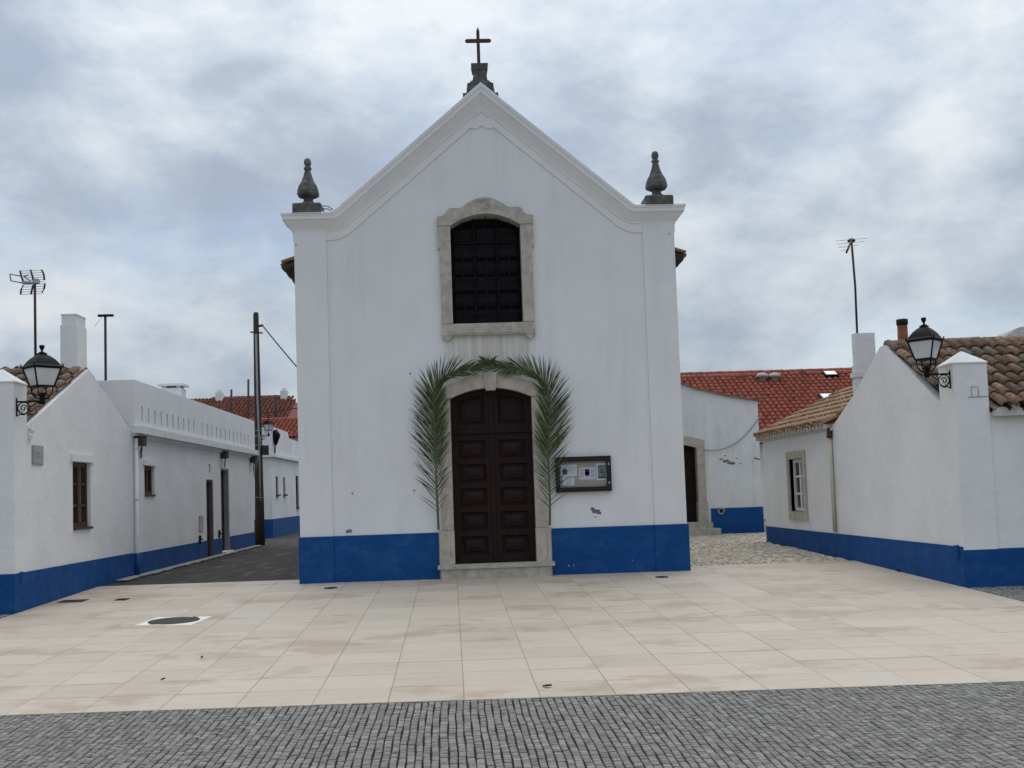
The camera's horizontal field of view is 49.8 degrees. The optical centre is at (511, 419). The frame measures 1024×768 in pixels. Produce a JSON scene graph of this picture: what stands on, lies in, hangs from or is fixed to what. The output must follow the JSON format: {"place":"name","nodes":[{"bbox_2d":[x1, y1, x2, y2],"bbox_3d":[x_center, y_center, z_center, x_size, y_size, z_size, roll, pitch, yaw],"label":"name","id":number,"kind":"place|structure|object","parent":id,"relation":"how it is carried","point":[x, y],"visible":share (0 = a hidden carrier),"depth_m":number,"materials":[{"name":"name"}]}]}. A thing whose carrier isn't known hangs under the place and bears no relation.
{"place":"outdoors","nodes":[
{"label":"outdoors","id":0,"kind":"place"},
{"bbox_2d":[0,614,11,618],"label":"corner cobbles","id":1,"kind":"object","parent":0,"point":[3,615],"visible":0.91,"depth_m":15.51,"materials":[{"name":"grey stone"}]},
{"bbox_2d":[105,532,299,585],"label":"asphalt alley","id":2,"kind":"structure","parent":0,"point":[276,558],"depth_m":23.07,"materials":[{"name":"grey asphalt"}]},
{"bbox_2d":[116,545,260,580],"bbox_3d":[-7.393,3.387,26.835,0.273,0.037,13.380,-2,-4,-3],"label":"concrete gutter","id":3,"kind":"object","parent":2,"relation":"on","point":[171,567],"visible":0.95,"depth_m":24.27,"materials":[{"name":"grey concrete"}]},
{"bbox_2d":[0,561,1023,716],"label":"plaza","id":4,"kind":"structure","parent":0,"point":[837,624],"depth_m":12.01,"materials":[{"name":"stone"}]},
{"bbox_2d":[57,599,88,602],"bbox_3d":[-6.763,2.799,17.005,0.380,0.015,0.340,-2,-4,-3],"label":"drain cover","id":5,"kind":"object","parent":4,"relation":"on","point":[74,600],"visible":1,"depth_m":16.98,"materials":[{"name":"brown metal"}]},
{"bbox_2d":[134,616,212,625],"bbox_3d":[-4.391,2.619,14.344,0.779,0.030,0.756,-2,-4,7],"label":"manhole cover","id":6,"kind":"object","parent":4,"relation":"on","point":[174,620],"visible":1,"depth_m":14.28,"materials":[{"name":"metal"}]},
{"bbox_2d":[0,682,1023,767],"bbox_3d":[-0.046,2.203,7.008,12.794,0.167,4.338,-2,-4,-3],"label":"cobbled street","id":7,"kind":"structure","parent":0,"point":[957,726],"depth_m":7.83,"materials":[{"name":"grey stone"}]},
{"bbox_2d":[0,0,1023,401],"label":"sky","id":8,"kind":"structure","parent":0,"point":[153,153],"materials":[{"name":"grey"}]},
{"bbox_2d":[689,532,847,565],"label":"cobbled lane","id":9,"kind":"structure","parent":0,"point":[739,548],"depth_m":22.40,"materials":[{"name":"stone"}]},
{"bbox_2d":[970,586,1023,601],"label":"side cobbles","id":10,"kind":"object","parent":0,"point":[1015,592],"visible":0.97,"depth_m":14.92,"materials":[{"name":"grey stone"}]},
{"bbox_3d":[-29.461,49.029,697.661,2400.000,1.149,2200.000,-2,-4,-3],"label":"ground","id":11,"kind":"structure","parent":0,"visible":0},
{"bbox_2d":[0,314,133,614],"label":"gabled house","id":12,"kind":"structure","parent":11,"relation":"on","point":[66,519],"depth_m":17.87,"materials":[{"name":"white paint"}]},
{"bbox_2d":[9,270,45,355],"bbox_3d":[-8.300,-1.684,18.915,0.606,1.812,0.175,-1,-4,-15],"label":"television antenna","id":13,"kind":"object","parent":12,"relation":"on","point":[33,282],"visible":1,"depth_m":18.95,"materials":[{"name":"grey metal"}]},
{"bbox_2d":[32,445,43,464],"bbox_3d":[-7.151,0.544,16.649,0.026,0.290,0.410,-2,-4,-3],"label":"street sign","id":14,"kind":"object","parent":12,"relation":"attached to","point":[37,455],"visible":1,"depth_m":16.61,"materials":[{"name":"grey"}]},
{"bbox_2d":[16,345,63,415],"bbox_3d":[-6.837,-0.562,15.970,0.496,1.025,0.496,-5,-5,42],"label":"wall lamp","id":15,"kind":"object","parent":12,"relation":"attached to","point":[41,369],"visible":1,"depth_m":15.91,"materials":[{"name":"black metal"}]},
{"bbox_2d":[71,454,95,529],"bbox_3d":[-7.263,1.227,18.580,0.165,1.250,1.100,-2,-4,-3],"label":"window","id":16,"kind":"structure","parent":12,"relation":"in","point":[79,469],"depth_m":18.59,"materials":[{"name":"brown wood"}]},
{"bbox_2d":[97,380,258,574],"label":"flat roof house","id":17,"kind":"structure","parent":11,"relation":"on","point":[192,498],"depth_m":25.30,"materials":[{"name":"white paint"}]},
{"bbox_2d":[98,314,113,380],"bbox_3d":[-8.246,-1.445,22.421,0.306,1.378,0.060,-2,-4,-3],"label":"roof mast","id":18,"kind":"object","parent":17,"relation":"on","point":[105,316],"visible":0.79,"depth_m":22.41,"materials":[{"name":"black metal"}]},
{"bbox_2d":[134,436,147,458],"bbox_3d":[-7.294,0.556,21.745,0.185,0.440,0.382,-2,-4,-3],"label":"cable box","id":19,"kind":"object","parent":17,"relation":"attached to","point":[142,440],"visible":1,"depth_m":21.62,"materials":[{"name":"metal"}]},
{"bbox_2d":[143,460,156,495],"bbox_3d":[-7.445,1.211,22.556,0.155,0.730,0.880,-2,-4,-3],"label":"window","id":20,"kind":"structure","parent":17,"relation":"in","point":[147,470],"depth_m":22.59,"materials":[{"name":"brown wood"}]},
{"bbox_2d":[206,480,213,556],"bbox_3d":[-7.657,2.510,27.756,0.142,1.980,0.676,-2,-4,-3],"label":"door","id":21,"kind":"structure","parent":17,"relation":"in","point":[209,483],"depth_m":28.01,"materials":[{"name":"brown wood"}]},
{"bbox_2d":[220,451,229,467],"bbox_3d":[-7.616,1.070,29.341,0.185,0.440,0.382,-2,-4,-3],"label":"cable box","id":22,"kind":"object","parent":17,"relation":"attached to","point":[224,455],"visible":1,"depth_m":29.18,"materials":[{"name":"metal"}]},
{"bbox_2d":[221,468,233,552],"bbox_3d":[-7.719,2.466,29.547,0.320,2.290,1.030,-2,-4,-3],"label":"door","id":23,"kind":"structure","parent":17,"relation":"in","point":[224,472],"depth_m":29.92,"materials":[{"name":"grey wood"}]},
{"bbox_2d":[250,456,257,470],"bbox_3d":[-7.784,1.340,33.328,0.185,0.440,0.382,-2,-4,-3],"label":"cable box","id":24,"kind":"object","parent":17,"relation":"attached to","point":[253,459],"visible":1,"depth_m":33.17,"materials":[{"name":"metal"}]},
{"bbox_2d":[191,388,297,417],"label":"house","id":25,"kind":"structure","parent":11,"relation":"on","point":[220,400],"depth_m":63.86,"materials":[{"name":"red tile"}]},
{"bbox_2d":[230,389,231,412],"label":"roof mast","id":26,"kind":"object","parent":25,"relation":"on","point":[230,400],"visible":0.35,"depth_m":49.64,"materials":[{"name":"grey metal"}]},
{"bbox_2d":[247,379,248,418],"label":"roof mast","id":27,"kind":"object","parent":25,"relation":"on","point":[247,398],"visible":0.65,"depth_m":49.68,"materials":[{"name":"grey metal"}]},
{"bbox_2d":[250,312,268,545],"bbox_3d":[-7.926,0.318,34.442,0.620,7.377,0.333,-2,-4,-3],"label":"utility pole","id":28,"kind":"object","parent":11,"relation":"on","point":[259,511],"visible":0.92,"depth_m":34.33,"materials":[{"name":"brown wood"}]},
{"bbox_2d":[261,417,274,439],"bbox_3d":[-7.625,0.287,34.461,0.308,0.738,0.308,-4,-4,30],"label":"wall lamp","id":29,"kind":"object","parent":28,"relation":"attached to","point":[268,424],"visible":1,"depth_m":34.41,"materials":[{"name":"black metal"}]},
{"bbox_2d":[240,408,297,414],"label":"overhead cable","id":30,"kind":"object","parent":28,"relation":"attached to","point":[271,412],"visible":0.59,"depth_m":50.58,"materials":[{"name":"black rubber"}]},
{"bbox_2d":[262,325,296,367],"bbox_3d":[-5.858,-1.183,31.896,0.040,4.049,6.488,1,-5,-36],"label":"overhead cable","id":31,"kind":"object","parent":28,"relation":"attached to","point":[279,346],"visible":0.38,"depth_m":33.56,"materials":[{"name":"black rubber"}]},
{"bbox_2d":[249,417,297,441],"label":"red roof house","id":32,"kind":"structure","parent":11,"relation":"on","point":[289,425],"depth_m":54.56,"materials":[{"name":"tile"}]},
{"bbox_2d":[274,395,277,417],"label":"roof mast","id":33,"kind":"object","parent":32,"relation":"on","point":[275,405],"visible":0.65,"depth_m":57.14,"materials":[{"name":"grey metal"}]},
{"bbox_2d":[253,427,299,537],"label":"corner house","id":34,"kind":"structure","parent":11,"relation":"on","point":[281,489],"depth_m":42.43,"materials":[{"name":"white paint"}]},
{"bbox_2d":[296,477,299,507],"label":"window","id":35,"kind":"structure","parent":34,"relation":"in","point":[296,477],"depth_m":47.08,"materials":[{"name":"grey wood"}]},
{"bbox_2d":[280,27,690,583],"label":"church","id":36,"kind":"structure","parent":11,"relation":"on","point":[481,217],"depth_m":19.02,"materials":[{"name":"white paint"}]},
{"bbox_2d":[409,353,498,529],"bbox_3d":[-0.975,0.358,18.697,1.628,2.998,0.292,-2,-4,-3],"label":"palm frond","id":37,"kind":"object","parent":36,"relation":"attached to","point":[462,370],"visible":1,"depth_m":18.75,"materials":[{"name":"green plant"}]},
{"bbox_2d":[437,197,534,340],"bbox_3d":[-0.447,-2.591,19.240,1.664,2.490,0.424,-2,-4,-3],"label":"window","id":38,"kind":"structure","parent":36,"relation":"in","point":[486,266],"depth_m":19.29,"materials":[{"name":"stone"}]},
{"bbox_2d":[438,372,554,579],"bbox_3d":[-0.323,0.973,18.943,1.970,3.535,0.595,-2,-4,-3],"label":"door","id":39,"kind":"structure","parent":36,"relation":"in","point":[494,492],"depth_m":18.95,"materials":[{"name":"brown wood"}]},
{"bbox_2d":[478,353,574,525],"bbox_3d":[0.281,0.326,18.724,1.686,2.973,0.336,-2,-4,-3],"label":"palm frond","id":40,"kind":"object","parent":36,"relation":"attached to","point":[530,373],"visible":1,"depth_m":18.83,"materials":[{"name":"green plant"}]},
{"bbox_2d":[555,456,611,492],"bbox_3d":[1.220,0.940,18.896,0.955,0.604,0.104,-2,-4,-3],"label":"notice case","id":41,"kind":"object","parent":36,"relation":"attached to","point":[589,473],"visible":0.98,"depth_m":18.87,"materials":[{"name":"black paint"}]},
{"bbox_2d":[681,382,763,535],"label":"sacristy","id":42,"kind":"structure","parent":11,"relation":"on","point":[723,488],"depth_m":29.17,"materials":[{"name":"paint"}]},
{"bbox_2d":[683,436,721,535],"bbox_3d":[4.459,1.758,28.916,1.760,2.647,0.870,-2,-4,-3],"label":"door","id":43,"kind":"structure","parent":42,"relation":"in","point":[694,454],"depth_m":29.11,"materials":[{"name":"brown wood"}]},
{"bbox_2d":[703,414,761,450],"bbox_3d":[5.826,0.350,29.154,1.617,0.938,0.028,-2,-4,-3],"label":"overhead cable","id":44,"kind":"object","parent":42,"relation":"attached to","point":[739,440],"visible":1,"depth_m":29.13,"materials":[{"name":"grey metal"}]},
{"bbox_2d":[680,367,852,518],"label":"red roof house","id":45,"kind":"structure","parent":11,"relation":"on","point":[782,393],"depth_m":43.96,"materials":[{"name":"tile"}]},
{"bbox_2d":[753,333,875,557],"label":"house","id":46,"kind":"structure","parent":11,"relation":"on","point":[801,499],"depth_m":22.52,"materials":[{"name":"white paint"}]},
{"bbox_2d":[785,450,808,519],"bbox_3d":[6.018,1.380,23.079,0.160,1.430,1.290,-2,-4,-3],"label":"window","id":47,"kind":"structure","parent":46,"relation":"in","point":[799,465],"depth_m":23.26,"materials":[{"name":"beige glass"}]},
{"bbox_2d":[838,238,866,332],"bbox_3d":[6.426,-2.632,21.140,0.539,1.908,1.277,-4,-5,33],"label":"television antenna","id":48,"kind":"object","parent":46,"relation":"on","point":[851,240],"visible":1,"depth_m":21.59,"materials":[{"name":"black metal"}]},
{"bbox_2d":[834,319,1023,587],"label":"gabled house","id":49,"kind":"structure","parent":11,"relation":"on","point":[930,476],"depth_m":16.57,"materials":[{"name":"white paint"}]},
{"bbox_2d":[905,317,950,388],"bbox_3d":[5.906,-0.939,15.690,0.475,1.025,0.474,-5,-5,40],"label":"wall lamp","id":50,"kind":"object","parent":49,"relation":"attached to","point":[924,341],"visible":1,"depth_m":15.64,"materials":[{"name":"black metal"}]}
]}

